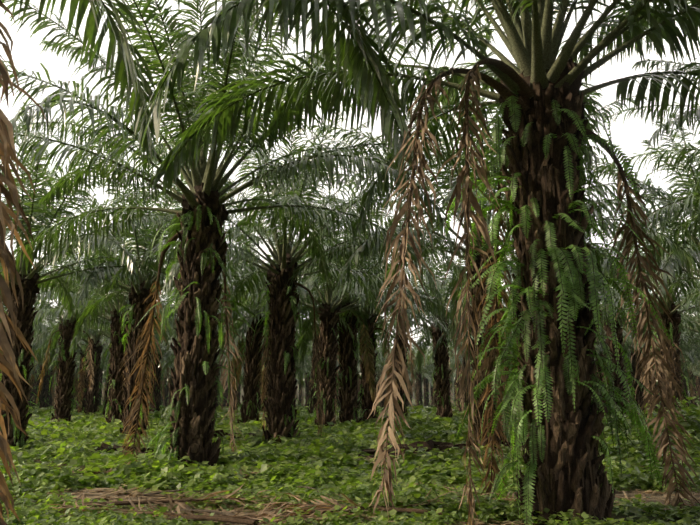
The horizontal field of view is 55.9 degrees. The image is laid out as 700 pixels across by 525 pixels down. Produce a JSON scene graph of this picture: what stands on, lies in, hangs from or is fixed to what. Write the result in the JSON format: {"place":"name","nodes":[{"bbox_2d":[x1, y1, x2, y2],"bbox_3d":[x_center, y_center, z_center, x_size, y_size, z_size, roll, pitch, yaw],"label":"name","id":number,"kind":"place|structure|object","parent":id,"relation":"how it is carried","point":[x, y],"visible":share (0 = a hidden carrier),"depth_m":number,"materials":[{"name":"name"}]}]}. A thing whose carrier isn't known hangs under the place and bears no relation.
{"place":"outdoors","nodes":[
{"label":"outdoors","id":0,"kind":"place"},
{"bbox_2d":[0,0,699,350],"bbox_3d":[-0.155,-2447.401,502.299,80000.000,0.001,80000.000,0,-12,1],"label":"sky","id":1,"kind":"structure","parent":0,"point":[626,136],"depth_m":5490.96,"materials":[{"name":"white"}]},
{"bbox_2d":[3,399,698,524],"bbox_3d":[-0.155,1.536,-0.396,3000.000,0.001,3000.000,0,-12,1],"label":"ground","id":2,"kind":"structure","parent":0,"point":[619,515],"depth_m":9.65,"materials":[{"name":"soil"}]},
{"bbox_2d":[0,306,57,375],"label":"oil palm","id":3,"kind":"object","parent":2,"relation":"on","point":[39,358],"visible":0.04,"depth_m":57.77,"materials":[{"name":"green plant"}]},
{"bbox_2d":[0,256,79,379],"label":"oil palm","id":4,"kind":"object","parent":2,"relation":"on","point":[41,327],"visible":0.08,"depth_m":48.52,"materials":[{"name":"green plant"}]},
{"bbox_2d":[31,329,57,365],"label":"oil palm","id":5,"kind":"object","parent":2,"relation":"on","point":[42,352],"visible":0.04,"depth_m":66.20,"materials":[{"name":"green plant"}]},
{"bbox_2d":[28,359,77,404],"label":"oil palm","id":6,"kind":"object","parent":2,"relation":"on","point":[31,396],"visible":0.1,"depth_m":108.18,"materials":[{"name":"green plant"}]},
{"bbox_2d":[28,322,79,407],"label":"oil palm","id":7,"kind":"object","parent":2,"relation":"on","point":[43,398],"visible":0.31,"depth_m":85.43,"materials":[{"name":"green plant"}]},
{"bbox_2d":[29,347,78,407],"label":"oil palm","id":8,"kind":"object","parent":2,"relation":"on","point":[35,391],"visible":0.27,"depth_m":101.75,"materials":[{"name":"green plant"}]},
{"bbox_2d":[30,361,79,406],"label":"oil palm","id":9,"kind":"object","parent":2,"relation":"on","point":[50,396],"visible":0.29,"depth_m":94.20,"materials":[{"name":"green plant"}]},
{"bbox_2d":[30,301,110,411],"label":"oil palm","id":10,"kind":"object","parent":2,"relation":"on","point":[82,352],"visible":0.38,"depth_m":61.75,"materials":[{"name":"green plant"}]},
{"bbox_2d":[31,317,109,406],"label":"oil palm","id":11,"kind":"object","parent":2,"relation":"on","point":[48,365],"depth_m":71.23,"materials":[{"name":"green plant"}]},
{"bbox_2d":[31,313,109,398],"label":"oil palm","id":12,"kind":"object","parent":2,"relation":"on","point":[74,383],"visible":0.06,"depth_m":78.98,"materials":[{"name":"green plant"}]},
{"bbox_2d":[49,359,107,404],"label":"oil palm","id":13,"kind":"object","parent":2,"relation":"on","point":[100,377],"visible":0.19,"depth_m":92.89,"materials":[{"name":"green plant"}]},
{"bbox_2d":[0,233,174,421],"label":"oil palm","id":14,"kind":"object","parent":2,"relation":"on","point":[64,389],"visible":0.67,"depth_m":39.52,"materials":[{"name":"green plant"}]},
{"bbox_2d":[70,374,107,406],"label":"oil palm","id":15,"kind":"object","parent":2,"relation":"on","point":[73,394],"visible":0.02,"depth_m":115.89,"materials":[{"name":"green plant"}]},
{"bbox_2d":[0,100,178,449],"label":"oil palm","id":16,"kind":"object","parent":2,"relation":"on","point":[25,316],"visible":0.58,"depth_m":21.24,"materials":[{"name":"green plant"}]},
{"bbox_2d":[29,279,171,413],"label":"oil palm","id":17,"kind":"object","parent":2,"relation":"on","point":[92,400],"visible":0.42,"depth_m":54.76,"materials":[{"name":"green plant"}]},
{"bbox_2d":[33,265,176,416],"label":"oil palm","id":18,"kind":"object","parent":2,"relation":"on","point":[92,331],"visible":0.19,"depth_m":47.39,"materials":[{"name":"green plant"}]},
{"bbox_2d":[73,333,160,398],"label":"oil palm","id":19,"kind":"object","parent":2,"relation":"on","point":[77,370],"depth_m":84.15,"materials":[{"name":"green plant"}]},
{"bbox_2d":[1,223,235,424],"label":"oil palm","id":20,"kind":"object","parent":2,"relation":"on","point":[117,364],"visible":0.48,"depth_m":34.37,"materials":[{"name":"green plant"}]},
{"bbox_2d":[75,317,178,368],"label":"oil palm","id":21,"kind":"object","parent":2,"relation":"on","point":[78,363],"depth_m":76.33,"materials":[{"name":"green plant"}]},
{"bbox_2d":[100,302,178,411],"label":"oil palm","id":22,"kind":"object","parent":2,"relation":"on","point":[156,391],"visible":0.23,"depth_m":61.59,"materials":[{"name":"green plant"}]},
{"bbox_2d":[100,315,178,388],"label":"oil palm","id":23,"kind":"object","parent":2,"relation":"on","point":[149,371],"depth_m":71.59,"materials":[{"name":"green plant"}]},
{"bbox_2d":[1,148,305,435],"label":"oil palm","id":24,"kind":"object","parent":2,"relation":"on","point":[139,305],"visible":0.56,"depth_m":26.82,"materials":[{"name":"green plant"}]},
{"bbox_2d":[150,339,169,401],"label":"oil palm","id":25,"kind":"object","parent":2,"relation":"on","point":[163,391],"visible":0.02,"depth_m":99.31,"materials":[{"name":"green plant"}]},
{"bbox_2d":[160,378,168,406],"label":"oil palm","id":26,"kind":"object","parent":2,"relation":"on","point":[165,403],"visible":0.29,"depth_m":123.10,"materials":[{"name":"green plant"}]},
{"bbox_2d":[160,347,175,405],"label":"oil palm","id":27,"kind":"object","parent":2,"relation":"on","point":[168,400],"visible":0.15,"depth_m":93.58,"materials":[{"name":"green plant"}]},
{"bbox_2d":[102,256,299,385],"bbox_3d":[-9.895,5.263,46.428,13.029,12.199,13.572,-2,-12,9],"label":"oil palm","id":28,"kind":"object","parent":2,"relation":"on","point":[105,352],"visible":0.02,"depth_m":45.91,"materials":[{"name":"green plant"}]},
{"bbox_2d":[164,354,243,403],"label":"oil palm","id":29,"kind":"object","parent":2,"relation":"on","point":[218,374],"visible":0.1,"depth_m":78.31,"materials":[{"name":"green plant"}]},
{"bbox_2d":[0,0,416,524],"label":"oil palm","id":30,"kind":"object","parent":2,"relation":"on","point":[126,70],"visible":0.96,"depth_m":7.94,"materials":[{"name":"green plant"}]},
{"bbox_2d":[149,310,268,410],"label":"oil palm","id":31,"kind":"object","parent":2,"relation":"on","point":[167,354],"depth_m":56.09,"materials":[{"name":"green plant"}]},
{"bbox_2d":[219,366,224,406],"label":"oil palm","id":32,"kind":"object","parent":2,"relation":"on","point":[220,393],"visible":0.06,"depth_m":124.17,"materials":[{"name":"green plant"}]},
{"bbox_2d":[216,356,243,406],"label":"oil palm","id":33,"kind":"object","parent":2,"relation":"on","point":[217,404],"visible":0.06,"depth_m":99.79,"materials":[{"name":"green plant"}]},
{"bbox_2d":[215,330,245,409],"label":"oil palm","id":34,"kind":"object","parent":2,"relation":"on","point":[233,403],"visible":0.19,"depth_m":70.53,"materials":[{"name":"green plant"}]},
{"bbox_2d":[219,370,243,406],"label":"oil palm","id":35,"kind":"object","parent":2,"relation":"on","point":[226,393],"visible":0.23,"depth_m":115.87,"materials":[{"name":"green plant"}]},
{"bbox_2d":[221,364,242,405],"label":"oil palm","id":36,"kind":"object","parent":2,"relation":"on","point":[238,395],"visible":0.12,"depth_m":92.31,"materials":[{"name":"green plant"}]},
{"bbox_2d":[0,0,490,466],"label":"oil palm","id":37,"kind":"object","parent":2,"relation":"on","point":[199,223],"visible":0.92,"depth_m":14.38,"materials":[{"name":"green plant"}]},
{"bbox_2d":[150,228,367,424],"bbox_3d":[-4.876,3.537,36.348,12.197,11.442,11.793,6,-15,-18],"label":"oil palm","id":38,"kind":"object","parent":2,"relation":"on","point":[252,357],"visible":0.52,"depth_m":35.53,"materials":[{"name":"green plant"}]},
{"bbox_2d":[216,295,314,411],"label":"oil palm","id":39,"kind":"object","parent":2,"relation":"on","point":[261,407],"visible":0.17,"depth_m":62.57,"materials":[{"name":"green plant"}]},
{"bbox_2d":[242,339,304,376],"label":"oil palm","id":40,"kind":"object","parent":2,"relation":"on","point":[244,372],"depth_m":83.07,"materials":[{"name":"green plant"}]},
{"bbox_2d":[100,90,466,444],"bbox_3d":[-1.876,1.097,22.412,12.434,12.727,12.577,5,-12,-21],"label":"oil palm","id":41,"kind":"object","parent":2,"relation":"on","point":[282,354],"visible":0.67,"depth_m":22.17,"materials":[{"name":"green plant"}]},
{"bbox_2d":[295,375,304,403],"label":"oil palm","id":42,"kind":"object","parent":2,"relation":"on","point":[299,388],"visible":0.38,"depth_m":162.66,"materials":[{"name":"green plant"}]},
{"bbox_2d":[297,357,311,382],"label":"oil palm","id":43,"kind":"object","parent":2,"relation":"on","point":[307,373],"visible":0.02,"depth_m":95.27,"materials":[{"name":"green plant"}]},
{"bbox_2d":[300,358,311,405],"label":"oil palm","id":44,"kind":"object","parent":2,"relation":"on","point":[307,391],"visible":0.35,"depth_m":109.17,"materials":[{"name":"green plant"}]},
{"bbox_2d":[234,286,391,413],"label":"oil palm","id":45,"kind":"object","parent":2,"relation":"on","point":[312,408],"visible":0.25,"depth_m":55.41,"materials":[{"name":"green plant"}]},
{"bbox_2d":[293,340,340,406],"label":"oil palm","id":46,"kind":"object","parent":2,"relation":"on","point":[309,367],"visible":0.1,"depth_m":78.53,"materials":[{"name":"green plant"}]},
{"bbox_2d":[296,343,359,385],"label":"oil palm","id":47,"kind":"object","parent":2,"relation":"on","point":[297,371],"depth_m":85.30,"materials":[{"name":"green plant"}]},
{"bbox_2d":[296,316,360,394],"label":"oil palm","id":48,"kind":"object","parent":2,"relation":"on","point":[307,356],"visible":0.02,"depth_m":71.00,"materials":[{"name":"green plant"}]},
{"bbox_2d":[302,358,359,406],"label":"oil palm","id":49,"kind":"object","parent":2,"relation":"on","point":[337,384],"visible":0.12,"depth_m":99.85,"materials":[{"name":"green plant"}]},
{"bbox_2d":[219,199,450,427],"bbox_3d":[-0.906,2.986,32.836,13.273,12.022,12.325,-7,-14,39],"label":"oil palm","id":50,"kind":"object","parent":2,"relation":"on","point":[329,310],"visible":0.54,"depth_m":32.47,"materials":[{"name":"green plant"}]},
{"bbox_2d":[298,337,393,373],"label":"oil palm","id":51,"kind":"object","parent":2,"relation":"on","point":[338,364],"visible":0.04,"depth_m":78.36,"materials":[{"name":"green plant"}]},
{"bbox_2d":[230,193,467,423],"bbox_3d":[-0.547,2.873,36.892,13.880,13.021,13.420,2,-11,-17],"label":"oil palm","id":52,"kind":"object","parent":2,"relation":"on","point":[348,381],"visible":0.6,"depth_m":35.87,"materials":[{"name":"green plant"}]},
{"bbox_2d":[0,396,699,493],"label":"ground cover","id":53,"kind":"object","parent":2,"relation":"on","point":[73,440],"visible":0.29,"depth_m":16.23,"materials":[{"name":"green plant"}]},
{"bbox_2d":[0,464,699,524],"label":"ground cover","id":54,"kind":"object","parent":2,"relation":"on","point":[358,489],"visible":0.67,"depth_m":9.23,"materials":[{"name":"green plant"}]},
{"bbox_2d":[312,342,390,399],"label":"oil palm","id":55,"kind":"object","parent":2,"relation":"on","point":[358,379],"visible":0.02,"depth_m":94.07,"materials":[{"name":"green plant"}]},
{"bbox_2d":[12,456,699,524],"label":"dead palm fronds","id":56,"kind":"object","parent":2,"relation":"on","point":[132,494],"depth_m":10.56,"materials":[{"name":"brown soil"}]},
{"bbox_2d":[339,340,383,406],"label":"oil palm","id":57,"kind":"object","parent":2,"relation":"on","point":[360,380],"depth_m":108.22,"materials":[{"name":"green plant"}]},
{"bbox_2d":[47,429,686,524],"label":"ground debris","id":58,"kind":"object","parent":2,"relation":"on","point":[322,507],"visible":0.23,"depth_m":9.14,"materials":[{"name":"brown dry palm leaves"}]},
{"bbox_2d":[263,227,471,420],"bbox_3d":[0.969,3.825,40.005,13.616,12.401,14.314,-7,-15,23],"label":"oil palm","id":59,"kind":"object","parent":2,"relation":"on","point":[366,405],"visible":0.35,"depth_m":39.58,"materials":[{"name":"green plant"}]},
{"bbox_2d":[356,347,419,406],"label":"oil palm","id":60,"kind":"object","parent":2,"relation":"on","point":[379,375],"visible":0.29,"depth_m":101.52,"materials":[{"name":"green plant"}]},
{"bbox_2d":[376,370,412,405],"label":"oil palm","id":61,"kind":"object","parent":2,"relation":"on","point":[386,389],"visible":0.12,"depth_m":131.51,"materials":[{"name":"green plant"}]},
{"bbox_2d":[375,348,434,406],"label":"oil palm","id":62,"kind":"object","parent":2,"relation":"on","point":[415,376],"visible":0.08,"depth_m":123.64,"materials":[{"name":"green plant"}]},
{"bbox_2d":[356,275,472,416],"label":"oil palm","id":63,"kind":"object","parent":2,"relation":"on","point":[401,393],"visible":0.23,"depth_m":48.80,"materials":[{"name":"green plant"}]},
{"bbox_2d":[408,379,423,404],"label":"oil palm","id":64,"kind":"object","parent":2,"relation":"on","point":[411,394],"visible":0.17,"depth_m":160.82,"materials":[{"name":"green plant"}]},
{"bbox_2d":[135,0,699,524],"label":"oil palm","id":65,"kind":"object","parent":2,"relation":"on","point":[543,102],"visible":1,"depth_m":8.95,"materials":[{"name":"green plant"}]},
{"bbox_2d":[385,345,453,405],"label":"oil palm","id":66,"kind":"object","parent":2,"relation":"on","point":[418,389],"visible":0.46,"depth_m":108.89,"materials":[{"name":"green plant"}]},
{"bbox_2d":[409,348,434,405],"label":"oil palm","id":67,"kind":"object","parent":2,"relation":"on","point":[426,392],"visible":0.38,"depth_m":129.98,"materials":[{"name":"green plant"}]},
{"bbox_2d":[413,362,430,404],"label":"oil palm","id":68,"kind":"object","parent":2,"relation":"on","point":[421,387],"visible":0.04,"depth_m":145.25,"materials":[{"name":"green plant"}]},
{"bbox_2d":[422,352,434,404],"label":"oil palm","id":69,"kind":"object","parent":2,"relation":"on","point":[432,397],"visible":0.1,"depth_m":153.85,"materials":[{"name":"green plant"}]},
{"bbox_2d":[412,340,455,406],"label":"oil palm","id":70,"kind":"object","parent":2,"relation":"on","point":[434,386],"visible":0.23,"depth_m":114.88,"materials":[{"name":"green plant"}]},
{"bbox_2d":[421,342,470,405],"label":"oil palm","id":71,"kind":"object","parent":2,"relation":"on","point":[451,364],"visible":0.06,"depth_m":84.00,"materials":[{"name":"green plant"}]},
{"bbox_2d":[421,363,471,406],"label":"oil palm","id":72,"kind":"object","parent":2,"relation":"on","point":[455,391],"visible":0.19,"depth_m":122.61,"materials":[{"name":"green plant"}]},
{"bbox_2d":[373,247,522,417],"bbox_3d":[6.361,5.165,45.701,13.353,13.024,14.380,10,-17,-41],"label":"oil palm","id":73,"kind":"object","parent":2,"relation":"on","point":[443,385],"visible":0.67,"depth_m":45.23,"materials":[{"name":"green plant"}]},
{"bbox_2d":[430,356,471,381],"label":"oil palm","id":74,"kind":"object","parent":2,"relation":"on","point":[455,370],"depth_m":108.29,"materials":[{"name":"green plant"}]},
{"bbox_2d":[407,305,503,411],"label":"oil palm","id":75,"kind":"object","parent":2,"relation":"on","point":[459,395],"visible":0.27,"depth_m":62.96,"materials":[{"name":"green plant"}]},
{"bbox_2d":[423,339,512,381],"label":"oil palm","id":76,"kind":"object","parent":2,"relation":"on","point":[453,358],"visible":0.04,"depth_m":69.57,"materials":[{"name":"green plant"}]},
{"bbox_2d":[266,11,699,447],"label":"oil palm","id":77,"kind":"object","parent":2,"relation":"on","point":[361,250],"visible":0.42,"depth_m":20.19,"materials":[{"name":"green plant"}]},
{"bbox_2d":[448,329,522,407],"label":"oil palm","id":78,"kind":"object","parent":2,"relation":"on","point":[506,376],"visible":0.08,"depth_m":76.72,"materials":[{"name":"green plant"}]},
{"bbox_2d":[456,325,525,415],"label":"oil palm","id":79,"kind":"object","parent":2,"relation":"on","point":[473,339],"visible":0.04,"depth_m":53.33,"materials":[{"name":"green plant"}]},
{"bbox_2d":[431,237,636,402],"bbox_3d":[10.827,3.875,37.942,12.124,11.374,11.723,3,-13,-19],"label":"oil palm","id":80,"kind":"object","parent":2,"relation":"on","point":[503,301],"visible":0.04,"depth_m":37.62,"materials":[{"name":"green plant"}]},
{"bbox_2d":[503,239,699,413],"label":"oil palm","id":81,"kind":"object","parent":2,"relation":"on","point":[610,344],"visible":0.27,"depth_m":41.00,"materials":[{"name":"green plant"}]},
{"bbox_2d":[627,373,632,407],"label":"oil palm","id":82,"kind":"object","parent":2,"relation":"on","point":[631,391],"visible":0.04,"depth_m":108.39,"materials":[{"name":"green plant"}]},
{"bbox_2d":[585,301,690,414],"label":"oil palm","id":83,"kind":"object","parent":2,"relation":"on","point":[599,350],"visible":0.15,"depth_m":47.34,"materials":[{"name":"green plant"}]},
{"bbox_2d":[583,113,699,349],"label":"oil palm","id":84,"kind":"object","parent":2,"relation":"on","point":[694,251],"visible":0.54,"depth_m":22.11,"materials":[{"name":"green plant"}]},
{"bbox_2d":[584,0,699,281],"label":"oil palm","id":85,"kind":"object","parent":2,"relation":"on","point":[654,137],"visible":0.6,"depth_m":16.17,"materials":[{"name":"green plant"}]},
{"bbox_2d":[587,188,699,413],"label":"oil palm","id":86,"kind":"object","parent":2,"relation":"on","point":[674,335],"visible":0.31,"depth_m":29.37,"materials":[{"name":"green plant"}]},
{"bbox_2d":[604,291,699,410],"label":"oil palm","id":87,"kind":"object","parent":2,"relation":"on","point":[640,395],"visible":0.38,"depth_m":53.80,"materials":[{"name":"green plant"}]},
{"bbox_2d":[622,295,699,411],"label":"oil palm","id":88,"kind":"object","parent":2,"relation":"on","point":[656,407],"visible":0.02,"depth_m":61.66,"materials":[{"name":"green plant"}]},
{"bbox_2d":[623,267,699,352],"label":"oil palm","id":89,"kind":"object","parent":2,"relation":"on","point":[685,316],"visible":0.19,"depth_m":49.19,"materials":[{"name":"green plant"}]},
{"bbox_2d":[628,312,698,404],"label":"oil palm","id":90,"kind":"object","parent":2,"relation":"on","point":[692,361],"visible":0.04,"depth_m":69.73,"materials":[{"name":"green plant"}]},
{"bbox_2d":[651,281,699,363],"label":"oil palm","id":91,"kind":"object","parent":2,"relation":"on","point":[697,338],"visible":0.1,"depth_m":55.96,"materials":[{"name":"green plant"}]},
{"bbox_2d":[656,358,699,405],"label":"oil palm","id":92,"kind":"object","parent":2,"relation":"on","point":[690,369],"visible":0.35,"depth_m":99.56,"materials":[{"name":"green plant"}]},
{"bbox_2d":[679,331,699,406],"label":"oil palm","id":93,"kind":"object","parent":2,"relation":"on","point":[686,387],"visible":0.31,"depth_m":91.74,"materials":[{"name":"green plant"}]},
{"bbox_2d":[680,347,699,372],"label":"oil palm","id":94,"kind":"object","parent":2,"relation":"on","point":[688,355],"visible":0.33,"depth_m":64.90,"materials":[{"name":"green plant"}]},
{"bbox_2d":[683,343,699,376],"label":"oil palm","id":95,"kind":"object","parent":2,"relation":"on","point":[692,364],"visible":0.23,"depth_m":71.36,"materials":[{"name":"green plant"}]},
{"bbox_2d":[686,363,699,405],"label":"oil palm","id":96,"kind":"object","parent":2,"relation":"on","point":[697,386],"visible":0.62,"depth_m":106.79,"materials":[{"name":"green plant"}]},
{"bbox_2d":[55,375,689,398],"label":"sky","id":97,"kind":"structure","parent":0,"point":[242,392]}
]}

